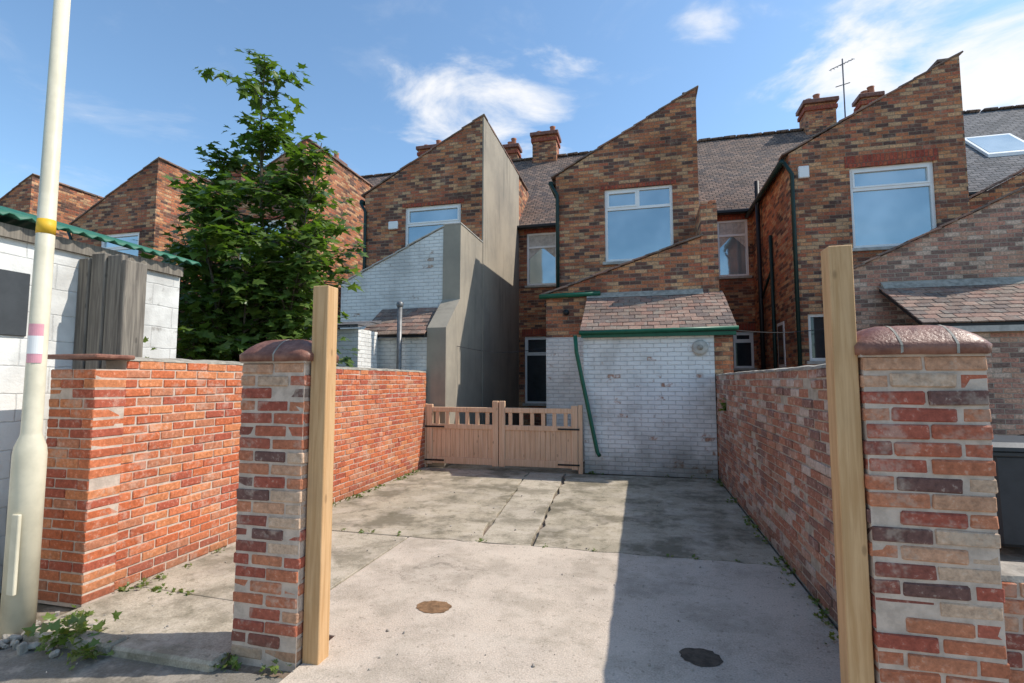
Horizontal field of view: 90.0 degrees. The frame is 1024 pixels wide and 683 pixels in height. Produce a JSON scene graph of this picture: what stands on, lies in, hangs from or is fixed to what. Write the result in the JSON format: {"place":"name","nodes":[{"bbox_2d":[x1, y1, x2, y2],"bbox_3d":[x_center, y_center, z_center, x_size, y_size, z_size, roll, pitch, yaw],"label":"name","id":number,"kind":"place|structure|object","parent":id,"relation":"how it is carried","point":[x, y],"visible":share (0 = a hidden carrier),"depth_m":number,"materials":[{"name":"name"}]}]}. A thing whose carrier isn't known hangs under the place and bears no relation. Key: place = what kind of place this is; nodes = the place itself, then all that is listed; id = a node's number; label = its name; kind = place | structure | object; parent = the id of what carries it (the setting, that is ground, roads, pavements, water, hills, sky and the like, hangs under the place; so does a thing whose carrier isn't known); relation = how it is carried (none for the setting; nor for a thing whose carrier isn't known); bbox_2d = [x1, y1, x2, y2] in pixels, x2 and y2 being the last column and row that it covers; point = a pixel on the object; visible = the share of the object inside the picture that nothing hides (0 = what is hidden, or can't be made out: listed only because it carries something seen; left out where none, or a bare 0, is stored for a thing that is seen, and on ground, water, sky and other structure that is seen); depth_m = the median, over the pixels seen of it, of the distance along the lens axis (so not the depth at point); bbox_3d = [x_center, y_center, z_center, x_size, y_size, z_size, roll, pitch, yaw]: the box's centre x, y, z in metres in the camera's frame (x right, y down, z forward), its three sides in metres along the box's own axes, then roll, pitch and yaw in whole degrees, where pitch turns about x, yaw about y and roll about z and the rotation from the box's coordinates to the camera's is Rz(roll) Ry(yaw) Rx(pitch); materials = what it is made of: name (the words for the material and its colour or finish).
{"place":"outdoors","nodes":[
{"label":"outdoors","id":0,"kind":"place"},
{"bbox_2d":[0,176,39,214],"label":"outrigger gable","id":1,"kind":"structure","parent":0,"point":[23,197],"depth_m":15.98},
{"bbox_2d":[0,206,200,592],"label":"garage","id":2,"kind":"structure","parent":0,"point":[17,236],"depth_m":4.25,"materials":[{"name":"brick"}]},
{"bbox_2d":[72,159,165,261],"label":"outrigger gable","id":3,"kind":"structure","parent":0,"point":[137,201],"depth_m":14.84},
{"bbox_2d":[105,236,137,255],"bbox_3d":[-11.391,-2.325,14.915,1.440,1.630,0.010,-1,-5,14],"label":"window glass","id":4,"kind":"object","parent":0,"point":[130,251],"visible":0.21,"depth_m":14.89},
{"bbox_2d":[0,640,282,682],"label":"alley road","id":5,"kind":"structure","parent":0,"point":[30,666],"depth_m":2.87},
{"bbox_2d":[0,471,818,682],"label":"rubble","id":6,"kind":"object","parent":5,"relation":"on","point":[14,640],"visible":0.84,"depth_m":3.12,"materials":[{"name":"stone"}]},
{"bbox_2d":[213,140,311,309],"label":"outrigger gable","id":7,"kind":"structure","parent":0,"point":[242,209],"depth_m":13.70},
{"bbox_2d":[365,117,482,267],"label":"outrigger gable","id":8,"kind":"structure","parent":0,"point":[450,168],"depth_m":12.60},
{"bbox_2d":[402,198,463,207],"bbox_3d":[-1.934,-3.384,12.577,1.620,0.098,0.112,-1,-5,14],"label":"window lintel","id":9,"kind":"structure","parent":8,"relation":"in","point":[438,202],"depth_m":12.52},
{"bbox_2d":[41,450,840,682],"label":"driveway","id":10,"kind":"structure","parent":0,"point":[509,601],"depth_m":3.88,"materials":[{"name":"concrete"}]},
{"bbox_2d":[302,285,337,664],"bbox_3d":[-1.133,0.776,3.034,0.105,2.220,0.105,-1,-5,14],"label":"timber gate post","id":11,"kind":"object","parent":10,"relation":"on","point":[319,504],"visible":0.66,"depth_m":3.00,"materials":[{"name":"brown wood"}]},
{"bbox_2d":[424,403,428,466],"bbox_3d":[-1.621,1.754,9.602,0.075,1.180,0.090,-1,-5,14],"label":"gate frame post","id":12,"kind":"object","parent":10,"relation":"on","point":[425,451],"visible":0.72,"depth_m":9.55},
{"bbox_2d":[425,401,498,466],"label":"wooden gate","id":13,"kind":"structure","parent":12,"relation":"attached to","point":[476,443],"depth_m":9.37,"materials":[{"name":"brown wood"}]},
{"bbox_2d":[22,336,838,675],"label":"weeds","id":14,"kind":"object","parent":10,"relation":"on","point":[78,628],"visible":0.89,"depth_m":3.18,"materials":[{"name":"green plant"}]},
{"bbox_2d":[426,224,482,466],"bbox_3d":[-1.163,0.007,10.888,0.385,4.860,2.300,-1,-5,14],"label":"party wall rendered","id":15,"kind":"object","parent":10,"relation":"on","point":[454,375],"visible":0.8,"depth_m":10.63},
{"bbox_2d":[578,405,582,473],"bbox_3d":[1.193,1.699,8.900,0.075,1.180,0.090,-1,-5,14],"label":"gate frame post","id":16,"kind":"object","parent":10,"relation":"on","point":[580,438],"visible":1,"depth_m":8.86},
{"bbox_2d":[499,401,579,469],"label":"wooden gate","id":17,"kind":"structure","parent":16,"relation":"attached to","point":[521,445],"depth_m":9.03,"materials":[{"name":"brown wood"}]},
{"bbox_2d":[546,237,702,337],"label":"kitchen extension gable","id":18,"kind":"structure","parent":10,"relation":"on","point":[678,267],"depth_m":10.23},
{"bbox_2d":[546,337,584,461],"bbox_3d":[1.135,1.156,10.370,0.887,2.490,0.014,-1,-5,14],"label":"white painted panel","id":19,"kind":"object","parent":18,"relation":"attached to","point":[563,386],"visible":0.43,"depth_m":10.42,"materials":[{"name":"brick"}]},
{"bbox_2d":[539,291,599,298],"bbox_3d":[1.172,-0.949,10.459,1.252,0.120,0.100,-1,-5,14],"label":"kitchen gutter","id":20,"kind":"object","parent":18,"relation":"attached to","point":[568,295],"visible":1,"depth_m":10.42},
{"bbox_2d":[541,234,702,293],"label":"verge tiles","id":21,"kind":"object","parent":18,"relation":"on","point":[632,261],"visible":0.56,"depth_m":10.26,"materials":[{"name":"ceramic"}]},
{"bbox_2d":[716,368,837,623],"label":"bricks","id":22,"kind":"object","parent":10,"relation":"on","point":[735,482],"visible":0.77,"depth_m":4.49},
{"bbox_2d":[821,245,874,682],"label":"timber gate post","id":23,"kind":"object","parent":10,"relation":"on","point":[851,546],"visible":1,"depth_m":2.32,"materials":[{"name":"brown wood"}]},
{"bbox_2d":[859,356,1008,682],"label":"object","id":24,"kind":"object","parent":10,"relation":"on","point":[891,617],"visible":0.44,"depth_m":2.21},
{"bbox_2d":[858,352,990,357],"bbox_3d":[1.848,0.071,2.408,0.490,0.014,0.333,-1,-5,14],"label":"cap bed joint","id":25,"kind":"object","parent":24,"relation":"on","point":[925,355],"visible":0.5,"depth_m":2.25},
{"bbox_2d":[854,325,991,354],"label":"pillar cap","id":26,"kind":"structure","parent":25,"relation":"on","point":[915,339],"depth_m":2.26,"materials":[{"name":"stone"}]},
{"bbox_2d":[858,356,1010,682],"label":"bricks","id":27,"kind":"object","parent":10,"relation":"on","point":[943,537],"visible":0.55,"depth_m":2.20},
{"bbox_2d":[0,462,1023,678],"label":"ground","id":28,"kind":"structure","parent":0,"point":[1012,554],"depth_m":3.99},
{"bbox_2d":[0,0,70,639],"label":"street lamp","id":29,"kind":"object","parent":28,"relation":"on","point":[22,554],"visible":0.97,"depth_m":3.39,"materials":[{"name":"metal"}]},
{"bbox_2d":[6,514,21,595],"bbox_3d":[-3.163,1.354,3.252,0.060,0.500,0.022,-1,-5,14],"label":"access door","id":30,"kind":"structure","parent":29,"relation":"in","point":[16,520],"depth_m":3.24,"materials":[{"name":"beige paint"}]},
{"bbox_2d":[56,184,100,238],"bbox_3d":[-14.364,-0.984,18.328,0.240,7.980,5.060,-1,-5,14],"label":"outrigger side","id":31,"kind":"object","parent":28,"relation":"on","point":[73,204],"depth_m":16.98,"materials":[{"name":"brick"}]},
{"bbox_2d":[37,354,134,607],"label":"brick pier","id":32,"kind":"structure","parent":28,"relation":"on","point":[85,431],"depth_m":3.78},
{"bbox_2d":[72,253,146,368],"bbox_3d":[-3.498,0.590,4.399,0.496,2.700,0.220,-1,-5,14],"label":"weathered timber screen","id":33,"kind":"object","parent":28,"relation":"on","point":[110,306],"visible":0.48,"depth_m":4.38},
{"bbox_2d":[23,624,226,671],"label":"kerb","id":34,"kind":"structure","parent":28,"relation":"on","point":[181,656],"depth_m":3.01,"materials":[{"name":"concrete"}]},
{"bbox_2d":[161,163,213,353],"bbox_3d":[-9.630,-1.075,17.148,0.240,7.980,5.060,-1,-5,14],"label":"outrigger side","id":35,"kind":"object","parent":28,"relation":"on","point":[171,211],"visible":0.07,"depth_m":15.19,"materials":[{"name":"brick"}]},
{"bbox_2d":[133,47,367,366],"bbox_3d":[-3.649,-0.977,7.167,3.741,6.284,2.690,-1,-5,14],"label":"sycamore tree","id":36,"kind":"object","parent":28,"relation":"on","point":[245,302],"visible":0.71,"depth_m":6.78,"materials":[{"name":"green plant"}]},
{"bbox_2d":[106,360,425,593],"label":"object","id":37,"kind":"object","parent":28,"relation":"on","point":[121,365],"visible":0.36,"depth_m":4.63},
{"bbox_2d":[105,357,426,372],"bbox_3d":[-2.431,0.351,6.884,0.233,0.048,5.850,-1,-5,14],"label":"capping","id":38,"kind":"object","parent":37,"relation":"on","point":[176,360],"visible":0.62,"depth_m":4.82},
{"bbox_2d":[114,361,426,589],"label":"bricks","id":39,"kind":"object","parent":28,"relation":"on","point":[420,385],"visible":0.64,"depth_m":4.72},
{"bbox_2d":[232,363,310,671],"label":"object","id":40,"kind":"object","parent":28,"relation":"on","point":[288,644],"visible":0.21,"depth_m":2.99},
{"bbox_2d":[231,363,310,662],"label":"bricks","id":41,"kind":"object","parent":40,"relation":"attached to","point":[267,641],"visible":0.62,"depth_m":2.99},
{"bbox_2d":[240,361,337,363],"bbox_3d":[-1.389,0.133,3.212,0.453,0.014,0.328,-1,-5,14],"label":"cap bed joint","id":42,"kind":"object","parent":40,"relation":"on","point":[278,362],"visible":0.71,"depth_m":3.04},
{"bbox_2d":[239,339,338,362],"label":"pillar cap","id":43,"kind":"structure","parent":42,"relation":"on","point":[295,350],"depth_m":3.06,"materials":[{"name":"stone"}]},
{"bbox_2d":[309,144,370,328],"bbox_3d":[-4.896,-1.166,15.967,0.240,7.980,5.060,-1,-5,14],"label":"outrigger side","id":44,"kind":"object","parent":28,"relation":"on","point":[347,182],"visible":0.14,"depth_m":15.31,"materials":[{"name":"brick"}]},
{"bbox_2d":[304,301,437,382],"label":"neighbour outhouse","id":45,"kind":"structure","parent":28,"relation":"on","point":[374,343],"depth_m":9.88,"materials":[{"name":"brick"}]},
{"bbox_2d":[340,228,442,337],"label":"white gable","id":46,"kind":"structure","parent":28,"relation":"on","point":[411,276],"depth_m":10.93,"materials":[{"name":"brick"}]},
{"bbox_2d":[340,225,444,285],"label":"verge tiles","id":47,"kind":"object","parent":46,"relation":"on","point":[400,250],"visible":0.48,"depth_m":10.97,"materials":[{"name":"stone"}]},
{"bbox_2d":[482,117,518,424],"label":"rendered party wall","id":48,"kind":"structure","parent":28,"relation":"on","point":[500,265],"depth_m":13.52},
{"bbox_2d":[519,230,520,407],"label":"wall","id":49,"kind":"structure","parent":28,"relation":"on","point":[519,318],"depth_m":15.60,"materials":[{"name":"brick"}]},
{"bbox_2d":[513,160,543,229],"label":"roof","id":50,"kind":"structure","parent":49,"relation":"on","point":[529,171],"depth_m":19.33,"materials":[{"name":"grey tile"}]},
{"bbox_2d":[521,230,555,425],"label":"wall","id":51,"kind":"structure","parent":28,"relation":"on","point":[533,311],"depth_m":15.52,"materials":[{"name":"brick"}]},
{"bbox_2d":[525,336,545,403],"bbox_3d":[0.783,0.854,15.434,0.780,2.010,0.089,-1,-5,14],"label":"window frame","id":52,"kind":"object","parent":51,"relation":"attached to","point":[527,353],"visible":0.58,"depth_m":15.46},
{"bbox_2d":[527,340,545,400],"bbox_3d":[0.784,0.855,15.442,0.760,1.990,0.010,-1,-5,14],"label":"window glass","id":53,"kind":"object","parent":52,"relation":"in","point":[536,378],"visible":0.64,"depth_m":15.44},
{"bbox_2d":[527,232,555,285],"bbox_3d":[0.928,-2.514,15.658,0.940,1.620,0.065,-1,-5,14],"label":"window frame","id":54,"kind":"object","parent":51,"relation":"attached to","point":[537,234],"visible":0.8,"depth_m":15.68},
{"bbox_2d":[529,234,554,258],"bbox_3d":[0.927,-2.899,15.684,0.820,0.727,0.008,-1,-5,14],"label":"curtain","id":55,"kind":"object","parent":54,"relation":"hanging from","point":[542,240],"visible":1,"depth_m":15.70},
{"bbox_2d":[529,248,555,283],"bbox_3d":[0.930,-2.513,15.665,0.920,1.600,0.010,-1,-5,14],"label":"window glass","id":56,"kind":"object","parent":54,"relation":"in","point":[542,266],"visible":0.64,"depth_m":15.64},
{"bbox_2d":[520,154,585,229],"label":"roof","id":57,"kind":"structure","parent":51,"relation":"on","point":[541,208],"depth_m":17.19,"materials":[{"name":"grey tile"}]},
{"bbox_2d":[532,134,558,163],"bbox_3d":[1.359,-7.122,20.472,0.950,2.150,0.750,-1,-5,14],"label":"chimney stack","id":58,"kind":"object","parent":57,"relation":"on","point":[545,151],"visible":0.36,"depth_m":20.14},
{"bbox_2d":[573,289,738,478],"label":"brick outhouse","id":59,"kind":"structure","parent":28,"relation":"on","point":[656,362],"depth_m":8.77,"materials":[{"name":"brick"}]},
{"bbox_2d":[695,203,718,291],"bbox_3d":[3.951,-0.135,10.277,0.300,5.050,1.017,-1,-5,14],"label":"party wall stub","id":60,"kind":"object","parent":28,"relation":"on","point":[706,221],"visible":0.36,"depth_m":9.92,"materials":[{"name":"brick"}]},
{"bbox_2d":[719,214,756,371],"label":"wall","id":61,"kind":"structure","parent":28,"relation":"on","point":[738,294],"depth_m":14.12,"materials":[{"name":"brick"}]},
{"bbox_2d":[717,219,748,276],"bbox_3d":[6.176,-2.604,14.348,0.800,1.600,0.065,-1,-5,14],"label":"window frame","id":62,"kind":"object","parent":61,"relation":"attached to","point":[746,242],"visible":0.86,"depth_m":14.30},
{"bbox_2d":[719,222,744,247],"bbox_3d":[6.176,-2.983,14.374,0.680,0.722,0.008,-1,-5,14],"label":"curtain","id":63,"kind":"object","parent":62,"relation":"hanging from","point":[732,228],"visible":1,"depth_m":14.39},
{"bbox_2d":[720,237,745,274],"bbox_3d":[6.178,-2.604,14.355,0.780,1.580,0.010,-1,-5,14],"label":"window glass","id":64,"kind":"object","parent":62,"relation":"in","point":[732,255],"visible":0.64,"depth_m":14.33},
{"bbox_2d":[733,332,753,367],"bbox_3d":[6.361,0.234,14.083,0.520,1.000,0.089,-1,-5,14],"label":"window frame","id":65,"kind":"object","parent":61,"relation":"attached to","point":[749,340],"visible":0.77,"depth_m":14.05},
{"bbox_2d":[735,335,751,365],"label":"window glass","id":66,"kind":"object","parent":65,"relation":"in","point":[743,354],"visible":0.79,"depth_m":14.08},
{"bbox_2d":[697,131,814,215],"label":"roof","id":67,"kind":"structure","parent":61,"relation":"on","point":[730,171],"depth_m":16.73,"materials":[{"name":"grey tile"}]},
{"bbox_2d":[697,128,803,141],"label":"ridge tiles","id":68,"kind":"object","parent":67,"relation":"on","point":[750,135],"visible":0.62,"depth_m":18.56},
{"bbox_2d":[799,101,836,134],"bbox_3d":[10.828,-7.304,18.111,0.950,2.150,0.750,-1,-5,14],"label":"chimney stack","id":69,"kind":"object","parent":67,"relation":"on","point":[814,122],"visible":0.36,"depth_m":17.80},
{"bbox_2d":[795,96,838,116],"bbox_3d":[10.828,-8.351,18.192,1.130,0.150,0.930,-1,-5,14],"label":"chimney cap","id":70,"kind":"object","parent":69,"relation":"on","point":[817,100],"visible":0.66,"depth_m":17.79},
{"bbox_2d":[751,166,793,369],"bbox_3d":[6.338,-0.583,12.278,0.240,6.250,3.460,-1,-5,14],"label":"outrigger side","id":71,"kind":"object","parent":28,"relation":"on","point":[773,214],"visible":0.43,"depth_m":11.80,"materials":[{"name":"brick"}]},
{"bbox_2d":[754,181,765,369],"bbox_3d":[6.263,-0.813,12.862,0.110,6.600,0.110,-1,-5,14],"label":"soil pipe","id":72,"kind":"object","parent":71,"relation":"attached to","point":[760,279],"visible":0.66,"depth_m":12.88,"materials":[{"name":"black plastic"}]},
{"bbox_2d":[748,156,786,211],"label":"outrigger roof","id":73,"kind":"structure","parent":71,"relation":"on","point":[784,158],"depth_m":11.57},
{"bbox_2d":[745,159,784,217],"bbox_3d":[6.079,-3.612,12.463,0.110,0.110,3.680,-1,-5,14],"label":"eaves gutter","id":74,"kind":"object","parent":73,"relation":"attached to","point":[779,165],"visible":1,"depth_m":11.96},
{"bbox_2d":[778,51,963,160],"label":"verge tiles","id":75,"kind":"object","parent":73,"relation":"on","point":[784,154],"visible":0.48,"depth_m":10.37,"materials":[{"name":"ceramic"}]},
{"bbox_2d":[769,235,776,368],"bbox_3d":[6.059,-0.041,11.820,0.080,4.900,0.080,-1,-5,14],"label":"waste pipe","id":76,"kind":"object","parent":71,"relation":"attached to","point":[772,301],"visible":0.66,"depth_m":11.86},
{"bbox_2d":[782,162,801,366],"bbox_3d":[5.705,-0.715,10.358,0.215,6.020,0.080,-1,-5,14],"label":"downpipe","id":77,"kind":"object","parent":71,"relation":"attached to","point":[795,254],"visible":0.79,"depth_m":10.38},
{"bbox_2d":[717,368,837,627],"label":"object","id":78,"kind":"object","parent":28,"relation":"on","point":[815,563],"visible":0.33,"depth_m":4.33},
{"bbox_2d":[716,364,825,375],"bbox_3d":[2.752,0.319,5.514,0.233,0.048,6.130,-1,-5,14],"label":"capping","id":79,"kind":"object","parent":78,"relation":"on","point":[808,367],"visible":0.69,"depth_m":4.59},
{"bbox_2d":[877,276,1023,435],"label":"neighbour outhouse","id":80,"kind":"structure","parent":28,"relation":"on","point":[990,310],"depth_m":7.73,"materials":[{"name":"tile"}]},
{"bbox_2d":[969,172,1023,213],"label":"parapet gable","id":81,"kind":"structure","parent":28,"relation":"on","point":[1006,187],"depth_m":10.12,"materials":[{"name":"brick"}]},
{"bbox_2d":[992,435,1023,546],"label":"wheelie bin","id":82,"kind":"object","parent":28,"relation":"on","point":[1008,454],"visible":0.37,"depth_m":4.74,"materials":[{"name":"plastic"}]},
{"bbox_2d":[1002,581,1023,682],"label":"bricks","id":83,"kind":"object","parent":28,"relation":"on","point":[1014,641],"visible":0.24,"depth_m":2.21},
{"bbox_2d":[1004,581,1023,670],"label":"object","id":84,"kind":"object","parent":28,"relation":"on","point":[1020,619],"depth_m":2.21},
{"bbox_2d":[1000,561,1023,582],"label":"capping","id":85,"kind":"object","parent":84,"relation":"on","point":[1012,571],"visible":0.42,"depth_m":2.26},
{"bbox_3d":[-1.694,-4.262,15.486,3.000,1.760,5.300,-1,-5,14],"label":"outrigger","id":86,"kind":"object","parent":28,"relation":"on","visible":0},
{"bbox_2d":[361,114,487,197],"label":"verge tiles","id":87,"kind":"object","parent":86,"relation":"on","point":[402,168],"visible":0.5,"depth_m":12.71,"materials":[{"name":"ceramic"}]},
{"bbox_2d":[405,203,460,246],"bbox_3d":[-1.924,-2.508,12.547,1.460,1.650,0.089,-1,-5,14],"label":"window frame","id":88,"kind":"object","parent":86,"relation":"attached to","point":[427,223],"visible":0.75,"depth_m":12.58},
{"bbox_2d":[408,208,457,243],"bbox_3d":[-1.923,-2.507,12.555,1.440,1.630,0.010,-1,-5,14],"label":"window glass","id":89,"kind":"object","parent":88,"relation":"in","point":[415,233],"visible":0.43,"depth_m":12.63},
{"bbox_3d":[14.250,0.079,21.181,4.880,6.300,0.300,-1,-5,14],"label":"front wall","id":90,"kind":"object","parent":28,"relation":"on","visible":0},
{"bbox_2d":[963,111,1023,190],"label":"roof","id":91,"kind":"structure","parent":90,"relation":"on","point":[983,171],"depth_m":14.10,"materials":[{"name":"tile"}]},
{"bbox_2d":[965,133,1023,156],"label":"skylight frame","id":92,"kind":"object","parent":91,"relation":"on","point":[991,154],"visible":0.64,"depth_m":14.35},
{"bbox_2d":[967,134,1023,152],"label":"skylight glass","id":93,"kind":"object","parent":92,"relation":"in","point":[999,143],"visible":1,"depth_m":14.66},
{"bbox_3d":[18.985,-0.012,20.000,4.880,6.300,0.300,-1,-5,14],"label":"front wall","id":94,"kind":"object","parent":28,"relation":"on","visible":0},
{"bbox_2d":[984,107,1023,131],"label":"roof","id":95,"kind":"structure","parent":94,"relation":"on","point":[1014,117],"depth_m":16.26,"materials":[{"name":"tile"}]},
{"bbox_2d":[0,0,1023,197],"label":"sky","id":96,"kind":"structure","parent":0,"point":[389,78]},
{"bbox_2d":[556,89,698,286],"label":"outrigger gable","id":97,"kind":"structure","parent":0,"point":[661,144],"depth_m":11.44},
{"bbox_2d":[601,179,675,189],"bbox_3d":[2.801,-3.475,11.397,1.620,0.098,0.112,-1,-5,14],"label":"window lintel","id":98,"kind":"structure","parent":97,"relation":"in","point":[639,184],"depth_m":11.34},
{"bbox_2d":[810,317,825,357],"bbox_3d":[6.173,-0.080,10.337,0.360,0.930,0.010,-1,-5,14],"label":"window glass","id":99,"kind":"object","parent":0,"point":[818,342],"visible":0.64,"depth_m":10.33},
{"bbox_2d":[786,55,969,366],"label":"outrigger gable","id":100,"kind":"structure","parent":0,"point":[924,111],"depth_m":10.29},
{"bbox_2d":[844,148,938,167],"bbox_3d":[7.535,-3.636,10.222,1.620,0.238,0.112,-1,-5,14],"label":"window lintel","id":101,"kind":"structure","parent":100,"relation":"in","point":[932,154],"depth_m":10.16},
{"bbox_2d":[849,162,936,247],"bbox_3d":[7.544,-2.690,10.187,1.460,1.650,0.089,-1,-5,14],"label":"window frame","id":102,"kind":"object","parent":100,"relation":"attached to","point":[928,166],"visible":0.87,"depth_m":10.17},
{"bbox_2d":[853,168,931,245],"bbox_3d":[7.546,-2.689,10.194,1.440,1.630,0.010,-1,-5,14],"label":"window glass","id":103,"kind":"object","parent":102,"relation":"in","point":[894,216],"visible":0.64,"depth_m":10.19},
{"bbox_2d":[853,190,1023,331],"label":"neighbour extension gable","id":104,"kind":"structure","parent":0,"point":[987,242],"depth_m":8.95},
{"bbox_3d":[7.665,-1.793,9.588,2.900,1.450,0.800,-1,-5,14],"label":"neighbouring extension","id":105,"kind":"object","parent":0,"visible":0},
{"bbox_2d":[853,186,1023,268],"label":"verge tiles","id":106,"kind":"object","parent":105,"relation":"on","point":[940,227],"visible":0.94,"depth_m":9.00,"materials":[{"name":"ceramic"}]},
{"bbox_3d":[3.040,-4.353,14.306,3.000,1.760,5.300,-1,-5,14],"label":"outrigger","id":107,"kind":"object","parent":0,"visible":0},
{"bbox_2d":[550,184,559,287],"bbox_3d":[0.971,-2.244,11.664,0.215,2.770,0.080,-1,-5,14],"label":"downpipe","id":108,"kind":"object","parent":107,"relation":"attached to","point":[557,238],"visible":0.79,"depth_m":11.62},
{"bbox_2d":[551,85,698,180],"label":"verge tiles","id":109,"kind":"object","parent":107,"relation":"on","point":[553,177],"visible":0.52,"depth_m":11.54,"materials":[{"name":"ceramic"}]},
{"bbox_2d":[605,185,673,261],"bbox_3d":[2.810,-2.599,11.367,1.460,1.650,0.089,-1,-5,14],"label":"window frame","id":110,"kind":"object","parent":107,"relation":"attached to","point":[625,207],"visible":0.87,"depth_m":11.39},
{"bbox_2d":[608,188,670,259],"bbox_3d":[2.812,-2.598,11.374,1.440,1.630,0.010,-1,-5,14],"label":"window glass","id":111,"kind":"object","parent":110,"relation":"in","point":[635,233],"visible":0.64,"depth_m":11.37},
{"bbox_3d":[-11.163,-4.080,17.847,3.000,1.760,5.300,-1,-5,14],"label":"outrigger","id":112,"kind":"object","parent":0,"visible":0},
{"bbox_2d":[69,157,168,224],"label":"verge tiles","id":113,"kind":"object","parent":112,"relation":"on","point":[105,197],"visible":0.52,"depth_m":15.03,"materials":[{"name":"ceramic"}]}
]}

